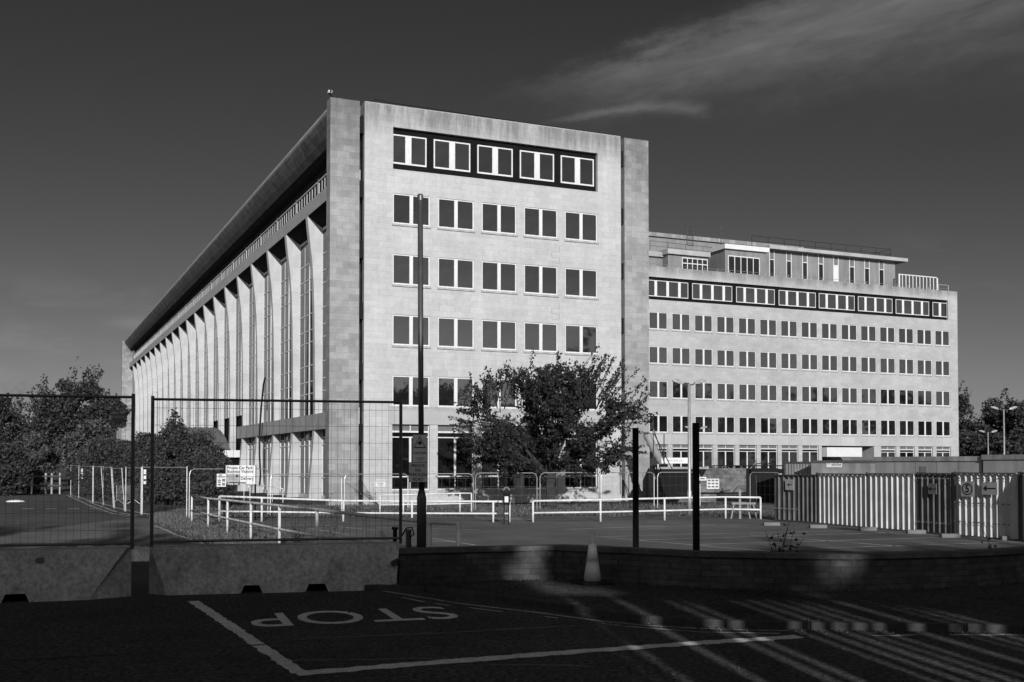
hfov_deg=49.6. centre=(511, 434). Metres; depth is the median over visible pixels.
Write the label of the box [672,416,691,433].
window
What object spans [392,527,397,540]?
bollard
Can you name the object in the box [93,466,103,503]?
wire fence panel
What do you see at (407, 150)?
ribbon window
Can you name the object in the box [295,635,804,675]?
stop line marking
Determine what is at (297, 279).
office building
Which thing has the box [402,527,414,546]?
standpipe
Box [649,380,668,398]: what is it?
window
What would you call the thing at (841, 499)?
hoarding panel
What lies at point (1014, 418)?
broadleaf tree
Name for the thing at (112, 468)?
wire fence panel
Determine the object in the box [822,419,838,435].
window
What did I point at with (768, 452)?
ground window
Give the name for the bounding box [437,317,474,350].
window
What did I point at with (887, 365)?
window
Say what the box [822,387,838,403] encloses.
window
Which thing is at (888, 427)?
window
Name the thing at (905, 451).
ground window
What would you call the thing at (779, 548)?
weed
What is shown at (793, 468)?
shipping container
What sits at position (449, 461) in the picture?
ground window
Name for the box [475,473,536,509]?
wire fence panel
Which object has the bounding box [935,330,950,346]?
window
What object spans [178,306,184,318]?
clerestory window
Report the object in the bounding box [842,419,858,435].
window
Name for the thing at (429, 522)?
pipe railing
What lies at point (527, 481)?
ground window
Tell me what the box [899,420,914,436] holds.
window
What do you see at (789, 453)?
ground window
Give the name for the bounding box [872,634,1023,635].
worn lane marking
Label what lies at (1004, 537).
ballast block
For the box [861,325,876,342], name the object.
window
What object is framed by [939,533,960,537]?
ballast block
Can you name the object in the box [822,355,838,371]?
window
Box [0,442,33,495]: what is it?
broadleaf tree
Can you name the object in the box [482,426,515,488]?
ground window
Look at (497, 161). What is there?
ribbon window
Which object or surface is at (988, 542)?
weed
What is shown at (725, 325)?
window
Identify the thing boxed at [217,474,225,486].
site rules notice
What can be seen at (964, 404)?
broadleaf tree
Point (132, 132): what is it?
sky
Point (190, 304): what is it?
clerestory window
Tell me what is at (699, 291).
ribbon window
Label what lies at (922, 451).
ground window
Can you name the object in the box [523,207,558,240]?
window
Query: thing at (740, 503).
trestle
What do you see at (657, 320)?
window
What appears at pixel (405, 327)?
window
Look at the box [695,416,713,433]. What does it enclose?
window
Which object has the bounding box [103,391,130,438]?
broadleaf tree
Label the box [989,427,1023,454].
broadleaf tree
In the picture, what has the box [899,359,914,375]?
window
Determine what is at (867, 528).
ballast block
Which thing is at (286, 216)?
clerestory window
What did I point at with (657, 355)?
window
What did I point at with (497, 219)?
window
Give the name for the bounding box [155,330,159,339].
clerestory window
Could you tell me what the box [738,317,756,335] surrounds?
window
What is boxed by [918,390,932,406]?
window
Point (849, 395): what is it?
window
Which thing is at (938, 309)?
ribbon window
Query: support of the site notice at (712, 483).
attached to the stone hut
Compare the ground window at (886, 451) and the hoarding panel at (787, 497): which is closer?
the hoarding panel at (787, 497)
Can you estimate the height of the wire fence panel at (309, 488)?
2.019 m
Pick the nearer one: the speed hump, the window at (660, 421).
the speed hump
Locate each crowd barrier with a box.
[112,485,134,503]
[128,485,140,503]
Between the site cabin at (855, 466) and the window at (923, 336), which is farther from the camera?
the window at (923, 336)
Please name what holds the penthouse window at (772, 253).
in the office building
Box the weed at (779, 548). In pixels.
[766,524,805,551]
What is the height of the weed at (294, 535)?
0.810 m
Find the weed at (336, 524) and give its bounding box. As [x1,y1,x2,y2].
[321,492,354,541]
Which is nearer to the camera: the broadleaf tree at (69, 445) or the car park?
the car park
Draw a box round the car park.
[0,505,1023,550]
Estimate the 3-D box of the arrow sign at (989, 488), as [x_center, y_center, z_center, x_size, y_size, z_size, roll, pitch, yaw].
[14.617,1.647,33.879,0.019,0.380,0.620,1,-2,-21]
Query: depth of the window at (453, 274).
63.83 m
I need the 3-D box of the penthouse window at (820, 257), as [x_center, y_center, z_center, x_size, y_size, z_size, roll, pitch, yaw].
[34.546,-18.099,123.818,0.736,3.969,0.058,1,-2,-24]
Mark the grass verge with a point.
(169, 508)
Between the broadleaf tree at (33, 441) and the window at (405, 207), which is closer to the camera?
the window at (405, 207)
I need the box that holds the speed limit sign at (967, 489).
[961,481,973,496]
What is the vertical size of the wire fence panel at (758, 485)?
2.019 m
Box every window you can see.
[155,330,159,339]
[160,325,165,334]
[165,319,171,330]
[171,313,177,324]
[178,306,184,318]
[185,299,192,312]
[193,291,200,305]
[201,282,210,298]
[211,273,220,289]
[221,262,232,280]
[233,250,244,269]
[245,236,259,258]
[260,220,276,245]
[276,203,294,230]
[295,182,316,213]
[317,173,326,194]
[392,193,430,228]
[392,254,430,288]
[392,314,430,348]
[392,375,430,408]
[392,425,428,489]
[393,134,426,166]
[433,139,469,172]
[437,198,474,232]
[437,257,474,291]
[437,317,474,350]
[437,377,473,408]
[438,425,472,489]
[477,145,512,176]
[481,202,517,236]
[481,261,517,294]
[481,320,517,352]
[482,378,517,410]
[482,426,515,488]
[520,150,553,181]
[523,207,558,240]
[523,264,558,296]
[523,322,557,353]
[524,427,556,488]
[560,155,593,186]
[564,211,598,243]
[564,268,598,299]
[564,324,598,355]
[565,428,596,487]
[582,382,598,411]
[649,280,687,298]
[649,312,667,330]
[649,346,668,364]
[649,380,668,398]
[649,415,668,433]
[650,444,666,467]
[672,313,690,331]
[672,347,690,365]
[672,382,690,399]
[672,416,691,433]
[673,445,687,466]
[682,257,707,270]
[692,283,731,301]
[694,315,712,333]
[695,348,713,366]
[695,382,713,400]
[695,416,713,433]
[699,445,711,466]
[717,316,734,334]
[717,349,734,367]
[717,383,735,400]
[717,416,735,434]
[718,445,733,467]
[728,255,759,274]
[736,287,774,304]
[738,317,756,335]
[739,351,756,368]
[739,384,756,401]
[739,417,756,434]
[739,445,755,467]
[760,319,777,336]
[760,352,777,369]
[760,384,777,401]
[760,417,777,434]
[761,445,776,467]
[769,250,774,275]
[778,290,815,307]
[781,320,797,337]
[781,353,798,370]
[781,385,798,402]
[781,418,798,434]
[782,445,796,473]
[786,252,791,277]
[801,322,818,339]
[801,354,818,371]
[802,253,807,278]
[802,386,818,403]
[802,418,818,435]
[802,446,817,461]
[818,255,823,279]
[819,293,854,310]
[821,323,838,340]
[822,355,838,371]
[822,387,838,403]
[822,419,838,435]
[833,256,838,281]
[841,324,857,341]
[842,356,857,372]
[842,387,858,404]
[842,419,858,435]
[849,258,854,282]
[858,296,892,312]
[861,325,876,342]
[861,357,876,373]
[861,388,877,404]
[861,419,877,435]
[864,259,869,283]
[878,261,883,284]
[880,327,895,343]
[880,358,895,374]
[880,389,896,405]
[881,420,896,436]
[881,446,894,456]
[895,299,928,315]
[899,328,914,344]
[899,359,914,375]
[899,389,914,405]
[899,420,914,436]
[900,446,913,456]
[917,329,932,345]
[917,360,932,375]
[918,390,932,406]
[918,421,933,436]
[918,447,931,456]
[932,302,946,316]
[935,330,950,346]
[935,360,950,376]
[936,391,950,406]
[936,421,950,436]
[936,447,949,455]
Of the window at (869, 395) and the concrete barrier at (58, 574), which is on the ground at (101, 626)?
the concrete barrier at (58, 574)
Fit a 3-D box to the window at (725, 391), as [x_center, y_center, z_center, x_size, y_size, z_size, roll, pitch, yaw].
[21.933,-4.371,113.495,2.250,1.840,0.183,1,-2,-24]
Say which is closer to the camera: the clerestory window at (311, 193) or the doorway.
the doorway
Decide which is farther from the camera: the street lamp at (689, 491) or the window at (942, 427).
the window at (942, 427)
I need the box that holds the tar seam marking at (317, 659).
[0,617,589,671]
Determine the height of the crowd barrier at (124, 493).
1.082 m
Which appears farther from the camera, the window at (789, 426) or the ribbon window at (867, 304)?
the ribbon window at (867, 304)
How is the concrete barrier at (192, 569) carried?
on the ground at (101, 626)
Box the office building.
[121,97,958,505]
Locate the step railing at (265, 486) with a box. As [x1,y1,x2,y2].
[243,484,283,502]
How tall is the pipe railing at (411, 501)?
1.102 m
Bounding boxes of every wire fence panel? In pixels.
[0,394,134,548]
[70,465,77,496]
[78,466,92,501]
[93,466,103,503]
[101,467,113,507]
[111,467,124,510]
[125,467,141,513]
[141,466,187,516]
[150,396,402,546]
[189,468,267,516]
[270,473,341,510]
[344,473,407,508]
[428,473,473,509]
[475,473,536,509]
[540,472,599,509]
[601,472,654,506]
[657,472,700,507]
[750,472,778,507]
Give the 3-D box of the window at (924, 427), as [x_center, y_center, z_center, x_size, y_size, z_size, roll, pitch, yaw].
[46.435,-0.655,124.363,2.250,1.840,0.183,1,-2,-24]
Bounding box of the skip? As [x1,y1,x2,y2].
[652,467,708,496]
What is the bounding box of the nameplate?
[826,463,841,466]
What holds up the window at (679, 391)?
in the office building
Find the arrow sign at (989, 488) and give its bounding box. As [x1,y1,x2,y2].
[982,482,997,494]
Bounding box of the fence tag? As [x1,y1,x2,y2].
[109,414,124,421]
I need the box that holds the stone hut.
[648,466,777,501]
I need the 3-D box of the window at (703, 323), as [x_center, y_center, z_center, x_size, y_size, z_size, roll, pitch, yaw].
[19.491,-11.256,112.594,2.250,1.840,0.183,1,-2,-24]
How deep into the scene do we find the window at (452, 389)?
63.63 m
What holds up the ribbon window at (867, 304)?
in the office building
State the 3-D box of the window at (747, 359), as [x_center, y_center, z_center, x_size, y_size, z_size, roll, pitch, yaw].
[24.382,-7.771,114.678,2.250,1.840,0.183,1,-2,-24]
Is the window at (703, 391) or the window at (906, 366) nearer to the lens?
the window at (703, 391)
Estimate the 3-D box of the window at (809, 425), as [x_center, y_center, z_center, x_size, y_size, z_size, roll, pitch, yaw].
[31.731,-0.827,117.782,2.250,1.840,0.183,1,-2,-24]
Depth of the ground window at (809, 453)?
117.83 m
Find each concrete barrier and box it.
[0,546,130,602]
[149,541,399,594]
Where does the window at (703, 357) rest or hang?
in the office building
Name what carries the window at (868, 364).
in the office building
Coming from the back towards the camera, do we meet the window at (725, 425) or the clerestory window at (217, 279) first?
the window at (725, 425)
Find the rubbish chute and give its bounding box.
[643,432,667,466]
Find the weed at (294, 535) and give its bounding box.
[289,518,308,542]
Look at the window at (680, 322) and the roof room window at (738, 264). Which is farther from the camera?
the roof room window at (738, 264)
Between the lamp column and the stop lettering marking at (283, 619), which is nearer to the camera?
the stop lettering marking at (283, 619)
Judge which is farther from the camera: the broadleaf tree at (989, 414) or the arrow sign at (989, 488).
the broadleaf tree at (989, 414)
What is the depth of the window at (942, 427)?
125.46 m
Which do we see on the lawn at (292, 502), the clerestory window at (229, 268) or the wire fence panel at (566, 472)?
the wire fence panel at (566, 472)
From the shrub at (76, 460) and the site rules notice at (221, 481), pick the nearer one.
the site rules notice at (221, 481)
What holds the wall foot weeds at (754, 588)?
on the pavement
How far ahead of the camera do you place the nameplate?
58.71 m
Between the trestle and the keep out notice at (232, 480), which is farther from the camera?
the trestle
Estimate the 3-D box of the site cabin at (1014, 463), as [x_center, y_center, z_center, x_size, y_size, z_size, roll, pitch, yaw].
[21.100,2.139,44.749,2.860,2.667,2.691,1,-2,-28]
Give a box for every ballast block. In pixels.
[763,522,779,525]
[809,524,826,527]
[858,527,876,530]
[906,530,925,533]
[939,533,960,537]
[1000,536,1009,539]
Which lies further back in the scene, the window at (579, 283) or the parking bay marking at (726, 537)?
the window at (579, 283)
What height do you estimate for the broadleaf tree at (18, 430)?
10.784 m
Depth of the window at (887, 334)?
122.46 m
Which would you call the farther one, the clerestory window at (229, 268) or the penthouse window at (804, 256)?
the penthouse window at (804, 256)
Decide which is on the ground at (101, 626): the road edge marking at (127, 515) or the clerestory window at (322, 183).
the road edge marking at (127, 515)
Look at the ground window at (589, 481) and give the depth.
67.04 m
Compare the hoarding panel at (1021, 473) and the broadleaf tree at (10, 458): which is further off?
the broadleaf tree at (10, 458)
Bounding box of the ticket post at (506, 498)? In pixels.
[503,487,509,524]
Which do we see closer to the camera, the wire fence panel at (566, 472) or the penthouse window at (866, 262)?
the wire fence panel at (566, 472)
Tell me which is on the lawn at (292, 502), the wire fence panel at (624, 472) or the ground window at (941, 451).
the wire fence panel at (624, 472)
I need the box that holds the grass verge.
[154,505,277,543]
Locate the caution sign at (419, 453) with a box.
[412,435,426,461]
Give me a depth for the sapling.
60.97 m
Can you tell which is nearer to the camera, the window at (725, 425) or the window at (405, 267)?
the window at (405, 267)
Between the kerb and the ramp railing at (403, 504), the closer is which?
the kerb
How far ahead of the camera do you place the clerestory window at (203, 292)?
113.47 m
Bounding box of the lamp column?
[417,194,425,546]
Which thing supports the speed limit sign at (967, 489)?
attached to the hoarding panel at (998, 515)
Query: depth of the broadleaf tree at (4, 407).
95.02 m
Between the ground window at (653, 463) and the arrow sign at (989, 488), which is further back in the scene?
the ground window at (653, 463)
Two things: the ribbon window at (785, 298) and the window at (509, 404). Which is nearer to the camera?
the window at (509, 404)
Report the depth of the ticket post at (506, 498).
41.67 m
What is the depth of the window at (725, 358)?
113.62 m
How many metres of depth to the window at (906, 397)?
123.36 m
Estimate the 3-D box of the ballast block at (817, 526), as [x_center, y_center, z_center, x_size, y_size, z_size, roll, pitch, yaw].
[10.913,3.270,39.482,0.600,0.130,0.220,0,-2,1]
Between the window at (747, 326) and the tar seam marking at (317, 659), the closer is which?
the tar seam marking at (317, 659)
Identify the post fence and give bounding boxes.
[30,473,61,493]
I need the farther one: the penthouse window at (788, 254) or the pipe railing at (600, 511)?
the penthouse window at (788, 254)
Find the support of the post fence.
on the ground at (101, 626)
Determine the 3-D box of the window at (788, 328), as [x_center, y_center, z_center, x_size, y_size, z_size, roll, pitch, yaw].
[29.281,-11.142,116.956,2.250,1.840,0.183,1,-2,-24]
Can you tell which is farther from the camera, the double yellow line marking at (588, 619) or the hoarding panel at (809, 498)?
the hoarding panel at (809, 498)
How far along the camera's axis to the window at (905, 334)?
123.55 m
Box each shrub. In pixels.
[67,446,106,496]
[77,436,130,500]
[118,431,169,502]
[130,423,228,505]
[180,444,236,507]
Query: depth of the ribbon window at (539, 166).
66.29 m
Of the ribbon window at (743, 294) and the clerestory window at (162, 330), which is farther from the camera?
the clerestory window at (162, 330)
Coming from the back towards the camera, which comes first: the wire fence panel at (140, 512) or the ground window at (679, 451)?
the ground window at (679, 451)
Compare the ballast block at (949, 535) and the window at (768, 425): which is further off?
the window at (768, 425)
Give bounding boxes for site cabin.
[810,460,874,473]
[873,456,982,473]
[981,454,1023,472]
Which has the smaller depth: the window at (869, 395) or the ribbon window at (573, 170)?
the ribbon window at (573, 170)
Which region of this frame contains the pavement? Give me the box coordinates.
[396,579,1023,626]
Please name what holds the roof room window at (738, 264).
in the office building
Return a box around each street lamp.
[672,379,705,514]
[978,430,996,454]
[990,406,1016,454]
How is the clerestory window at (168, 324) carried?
in the office building
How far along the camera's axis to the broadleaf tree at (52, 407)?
117.82 m
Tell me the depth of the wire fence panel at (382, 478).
52.87 m
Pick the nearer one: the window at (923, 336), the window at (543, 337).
the window at (543, 337)
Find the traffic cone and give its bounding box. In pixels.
[571,531,613,585]
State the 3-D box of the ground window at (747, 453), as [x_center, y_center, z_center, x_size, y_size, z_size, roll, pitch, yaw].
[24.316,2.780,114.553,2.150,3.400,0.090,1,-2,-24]
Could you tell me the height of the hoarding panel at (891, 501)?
2.050 m
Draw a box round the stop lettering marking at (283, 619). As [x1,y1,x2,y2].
[251,607,457,625]
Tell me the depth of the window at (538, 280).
66.03 m
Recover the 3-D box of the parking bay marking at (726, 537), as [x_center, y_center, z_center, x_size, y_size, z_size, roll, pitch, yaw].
[2.514,3.236,36.058,26.391,0.001,14.292,0,-2,0]
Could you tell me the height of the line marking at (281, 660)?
0.001 m
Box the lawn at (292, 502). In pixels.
[134,490,773,517]
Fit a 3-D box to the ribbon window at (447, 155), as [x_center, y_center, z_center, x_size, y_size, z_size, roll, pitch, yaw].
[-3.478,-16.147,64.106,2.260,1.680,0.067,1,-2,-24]
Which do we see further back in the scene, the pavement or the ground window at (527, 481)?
the ground window at (527, 481)
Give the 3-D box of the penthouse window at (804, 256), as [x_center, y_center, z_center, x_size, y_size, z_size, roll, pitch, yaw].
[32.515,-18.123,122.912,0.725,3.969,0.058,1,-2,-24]
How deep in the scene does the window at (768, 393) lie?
115.72 m
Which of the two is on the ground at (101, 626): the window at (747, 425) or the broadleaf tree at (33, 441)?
the broadleaf tree at (33, 441)
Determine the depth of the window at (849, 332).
120.27 m
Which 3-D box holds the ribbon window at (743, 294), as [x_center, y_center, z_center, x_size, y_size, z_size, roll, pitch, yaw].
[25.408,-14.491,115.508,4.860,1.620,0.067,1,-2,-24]
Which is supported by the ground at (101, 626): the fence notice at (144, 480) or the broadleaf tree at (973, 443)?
the broadleaf tree at (973, 443)
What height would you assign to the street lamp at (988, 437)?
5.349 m
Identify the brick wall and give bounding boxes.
[391,544,1023,590]
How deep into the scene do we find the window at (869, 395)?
121.19 m
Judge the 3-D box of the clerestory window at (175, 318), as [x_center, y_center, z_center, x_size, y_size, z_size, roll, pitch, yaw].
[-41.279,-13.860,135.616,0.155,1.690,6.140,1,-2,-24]
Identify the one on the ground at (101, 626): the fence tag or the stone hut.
the stone hut
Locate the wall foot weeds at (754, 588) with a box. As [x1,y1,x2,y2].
[395,577,1023,592]
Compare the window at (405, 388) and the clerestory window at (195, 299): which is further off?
the clerestory window at (195, 299)
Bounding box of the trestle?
[730,490,757,518]
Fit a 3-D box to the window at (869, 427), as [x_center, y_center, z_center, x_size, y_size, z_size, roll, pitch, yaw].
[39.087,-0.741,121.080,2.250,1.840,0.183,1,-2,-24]
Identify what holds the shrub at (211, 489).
on the lawn at (292, 502)
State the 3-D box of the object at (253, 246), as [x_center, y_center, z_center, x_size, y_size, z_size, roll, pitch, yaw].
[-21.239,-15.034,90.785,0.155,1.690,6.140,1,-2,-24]
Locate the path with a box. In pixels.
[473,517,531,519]
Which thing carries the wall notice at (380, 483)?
attached to the office building
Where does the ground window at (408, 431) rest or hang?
in the office building
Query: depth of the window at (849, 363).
120.18 m
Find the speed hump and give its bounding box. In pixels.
[6,500,24,501]
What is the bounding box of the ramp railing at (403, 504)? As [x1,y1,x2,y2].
[379,493,471,514]
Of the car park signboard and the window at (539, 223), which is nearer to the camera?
the car park signboard
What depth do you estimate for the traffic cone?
15.85 m
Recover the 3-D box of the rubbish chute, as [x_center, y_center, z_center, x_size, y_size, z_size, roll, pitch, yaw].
[8.216,0.893,63.415,0.516,2.170,1.805,1,-2,-36]
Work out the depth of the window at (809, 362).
118.00 m
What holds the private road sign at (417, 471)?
attached to the lamp column
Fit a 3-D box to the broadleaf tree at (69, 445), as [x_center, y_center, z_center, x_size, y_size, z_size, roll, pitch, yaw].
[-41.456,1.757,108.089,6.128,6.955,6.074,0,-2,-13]
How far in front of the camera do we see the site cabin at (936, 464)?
47.58 m
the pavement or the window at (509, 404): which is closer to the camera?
the pavement
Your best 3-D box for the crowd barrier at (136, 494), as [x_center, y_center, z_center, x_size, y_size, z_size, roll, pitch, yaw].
[-22.043,3.497,65.782,0.722,1.084,4.296,0,-2,-7]
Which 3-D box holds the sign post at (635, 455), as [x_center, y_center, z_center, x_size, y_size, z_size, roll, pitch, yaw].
[1.919,1.071,17.178,0.091,2.358,0.091,0,-2,0]
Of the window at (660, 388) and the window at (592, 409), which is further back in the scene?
the window at (660, 388)
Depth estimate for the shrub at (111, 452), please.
68.97 m
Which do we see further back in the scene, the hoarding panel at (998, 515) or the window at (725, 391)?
the window at (725, 391)
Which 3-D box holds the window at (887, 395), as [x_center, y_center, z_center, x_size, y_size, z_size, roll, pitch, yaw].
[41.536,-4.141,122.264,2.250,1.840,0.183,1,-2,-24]
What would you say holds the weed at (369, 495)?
on the lawn at (292, 502)
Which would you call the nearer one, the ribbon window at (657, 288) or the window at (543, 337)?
the window at (543, 337)
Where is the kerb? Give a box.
[364,584,1023,633]
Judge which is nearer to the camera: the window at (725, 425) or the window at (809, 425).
the window at (725, 425)
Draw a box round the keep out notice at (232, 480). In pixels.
[227,474,239,484]
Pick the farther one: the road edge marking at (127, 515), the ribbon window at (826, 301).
the ribbon window at (826, 301)
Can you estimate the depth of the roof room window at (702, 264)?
116.06 m
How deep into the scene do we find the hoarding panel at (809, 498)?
43.00 m
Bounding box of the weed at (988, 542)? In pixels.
[979,526,1002,547]
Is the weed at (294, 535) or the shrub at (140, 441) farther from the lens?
the shrub at (140, 441)
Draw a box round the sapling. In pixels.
[163,407,185,504]
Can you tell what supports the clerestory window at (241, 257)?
in the office building
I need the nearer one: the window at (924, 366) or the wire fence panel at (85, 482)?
the wire fence panel at (85, 482)
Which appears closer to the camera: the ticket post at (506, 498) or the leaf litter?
the leaf litter
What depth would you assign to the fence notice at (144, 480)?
49.74 m
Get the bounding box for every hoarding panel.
[774,474,800,521]
[799,473,817,522]
[815,472,866,526]
[866,472,916,530]
[916,472,953,533]
[953,471,1020,540]
[1019,471,1023,541]
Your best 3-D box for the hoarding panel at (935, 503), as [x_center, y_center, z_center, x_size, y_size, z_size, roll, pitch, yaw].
[13.869,2.262,36.342,0.175,2.080,1.743,0,-2,-18]
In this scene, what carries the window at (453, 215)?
in the office building
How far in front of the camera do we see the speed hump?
66.69 m
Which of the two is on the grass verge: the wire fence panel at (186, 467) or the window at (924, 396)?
the wire fence panel at (186, 467)
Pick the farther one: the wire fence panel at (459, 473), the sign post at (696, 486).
the wire fence panel at (459, 473)
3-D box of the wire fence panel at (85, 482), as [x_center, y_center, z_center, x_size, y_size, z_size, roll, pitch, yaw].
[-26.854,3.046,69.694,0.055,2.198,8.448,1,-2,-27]
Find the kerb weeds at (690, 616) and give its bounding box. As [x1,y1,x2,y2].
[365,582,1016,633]
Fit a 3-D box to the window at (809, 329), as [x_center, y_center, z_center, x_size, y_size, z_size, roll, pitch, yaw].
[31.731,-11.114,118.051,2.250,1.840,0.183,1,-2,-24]
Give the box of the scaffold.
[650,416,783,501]
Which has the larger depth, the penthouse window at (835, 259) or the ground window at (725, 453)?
the penthouse window at (835, 259)
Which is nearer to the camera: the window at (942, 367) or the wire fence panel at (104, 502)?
the wire fence panel at (104, 502)
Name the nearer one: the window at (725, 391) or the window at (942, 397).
the window at (725, 391)
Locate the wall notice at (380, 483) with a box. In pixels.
[376,480,384,486]
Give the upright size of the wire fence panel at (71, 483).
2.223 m
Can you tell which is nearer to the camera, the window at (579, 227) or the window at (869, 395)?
the window at (579, 227)
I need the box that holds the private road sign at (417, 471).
[408,462,427,481]
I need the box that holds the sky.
[0,0,1023,464]
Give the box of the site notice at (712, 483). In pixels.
[707,479,718,488]
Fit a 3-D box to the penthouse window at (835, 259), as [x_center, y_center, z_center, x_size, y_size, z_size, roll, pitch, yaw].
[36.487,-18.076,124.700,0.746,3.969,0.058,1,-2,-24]
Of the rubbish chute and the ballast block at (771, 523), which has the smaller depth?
the ballast block at (771, 523)
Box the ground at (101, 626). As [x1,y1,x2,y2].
[0,465,1023,681]
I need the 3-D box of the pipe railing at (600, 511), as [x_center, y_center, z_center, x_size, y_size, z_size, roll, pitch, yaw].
[5.501,3.030,44.970,9.860,0.997,0.945,0,-2,-16]
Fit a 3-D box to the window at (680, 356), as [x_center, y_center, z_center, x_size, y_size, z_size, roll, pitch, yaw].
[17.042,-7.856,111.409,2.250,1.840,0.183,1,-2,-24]
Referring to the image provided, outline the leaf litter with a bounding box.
[1,607,1023,681]
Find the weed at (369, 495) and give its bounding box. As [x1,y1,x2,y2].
[345,481,377,504]
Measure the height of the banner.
0.320 m
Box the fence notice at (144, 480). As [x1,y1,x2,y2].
[143,469,145,483]
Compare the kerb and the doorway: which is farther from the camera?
the doorway
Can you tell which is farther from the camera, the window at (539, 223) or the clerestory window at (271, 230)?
the clerestory window at (271, 230)
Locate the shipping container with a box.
[783,462,810,474]
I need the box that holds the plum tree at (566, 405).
[448,343,657,508]
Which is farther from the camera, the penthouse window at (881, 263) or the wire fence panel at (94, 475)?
the penthouse window at (881, 263)
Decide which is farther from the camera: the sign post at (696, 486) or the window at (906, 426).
the window at (906, 426)
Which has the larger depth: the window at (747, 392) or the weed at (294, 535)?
the window at (747, 392)
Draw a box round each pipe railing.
[191,495,460,546]
[218,495,510,521]
[532,496,761,521]
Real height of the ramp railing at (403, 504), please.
1.032 m
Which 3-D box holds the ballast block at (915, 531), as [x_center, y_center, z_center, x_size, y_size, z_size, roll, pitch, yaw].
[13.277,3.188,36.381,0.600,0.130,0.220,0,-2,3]
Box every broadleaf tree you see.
[0,393,13,433]
[0,397,64,472]
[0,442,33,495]
[4,431,64,492]
[17,357,118,484]
[54,417,115,471]
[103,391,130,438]
[958,380,979,429]
[959,421,1002,455]
[965,391,1004,432]
[980,388,1023,442]
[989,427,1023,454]
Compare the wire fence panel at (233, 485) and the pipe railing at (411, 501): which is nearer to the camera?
the pipe railing at (411, 501)
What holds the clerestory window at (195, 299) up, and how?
in the office building
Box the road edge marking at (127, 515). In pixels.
[67,493,204,543]
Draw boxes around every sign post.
[632,428,638,546]
[692,423,699,549]
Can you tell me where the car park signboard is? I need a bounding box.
[223,465,255,519]
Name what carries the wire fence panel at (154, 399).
on the concrete barrier at (192, 569)
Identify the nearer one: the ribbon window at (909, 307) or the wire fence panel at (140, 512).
the wire fence panel at (140, 512)
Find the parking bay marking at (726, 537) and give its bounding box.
[283,522,1000,550]
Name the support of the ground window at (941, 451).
in the office building
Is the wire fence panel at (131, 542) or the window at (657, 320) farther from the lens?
the window at (657, 320)
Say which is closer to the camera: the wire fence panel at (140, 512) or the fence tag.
the fence tag
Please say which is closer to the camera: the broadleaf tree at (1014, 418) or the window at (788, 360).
the window at (788, 360)
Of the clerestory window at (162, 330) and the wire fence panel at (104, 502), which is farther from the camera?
the clerestory window at (162, 330)
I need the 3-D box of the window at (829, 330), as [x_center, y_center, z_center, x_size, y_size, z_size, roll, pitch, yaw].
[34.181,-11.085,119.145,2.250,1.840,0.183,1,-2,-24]
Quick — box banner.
[661,458,687,462]
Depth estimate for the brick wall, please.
15.55 m
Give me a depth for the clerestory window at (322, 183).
70.24 m
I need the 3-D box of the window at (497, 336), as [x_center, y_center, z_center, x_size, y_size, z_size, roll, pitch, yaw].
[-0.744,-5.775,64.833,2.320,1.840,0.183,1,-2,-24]
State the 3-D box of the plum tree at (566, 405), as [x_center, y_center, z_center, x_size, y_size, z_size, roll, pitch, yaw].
[1.911,-0.300,55.981,10.410,8.360,8.473,0,-2,0]
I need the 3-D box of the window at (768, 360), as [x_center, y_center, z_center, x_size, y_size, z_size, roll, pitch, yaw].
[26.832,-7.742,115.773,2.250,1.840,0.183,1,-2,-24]
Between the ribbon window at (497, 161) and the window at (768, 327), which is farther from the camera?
the window at (768, 327)
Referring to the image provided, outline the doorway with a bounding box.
[746,468,777,501]
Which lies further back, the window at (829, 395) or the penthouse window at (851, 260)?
the penthouse window at (851, 260)
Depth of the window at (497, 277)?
64.93 m
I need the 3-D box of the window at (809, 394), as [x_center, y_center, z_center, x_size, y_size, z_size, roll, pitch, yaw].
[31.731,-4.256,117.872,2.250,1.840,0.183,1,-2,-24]
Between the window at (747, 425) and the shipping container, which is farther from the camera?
the window at (747, 425)
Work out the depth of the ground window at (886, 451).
122.29 m
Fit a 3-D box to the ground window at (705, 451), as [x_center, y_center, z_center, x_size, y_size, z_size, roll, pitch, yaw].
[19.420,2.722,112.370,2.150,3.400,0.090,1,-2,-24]
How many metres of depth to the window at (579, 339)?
67.06 m
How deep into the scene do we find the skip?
61.95 m
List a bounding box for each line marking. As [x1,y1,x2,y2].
[188,601,303,672]
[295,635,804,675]
[384,591,789,633]
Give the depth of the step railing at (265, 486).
66.00 m
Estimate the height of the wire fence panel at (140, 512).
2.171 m
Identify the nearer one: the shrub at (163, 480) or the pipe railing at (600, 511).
the pipe railing at (600, 511)
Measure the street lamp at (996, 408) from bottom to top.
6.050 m
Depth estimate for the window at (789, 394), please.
116.80 m

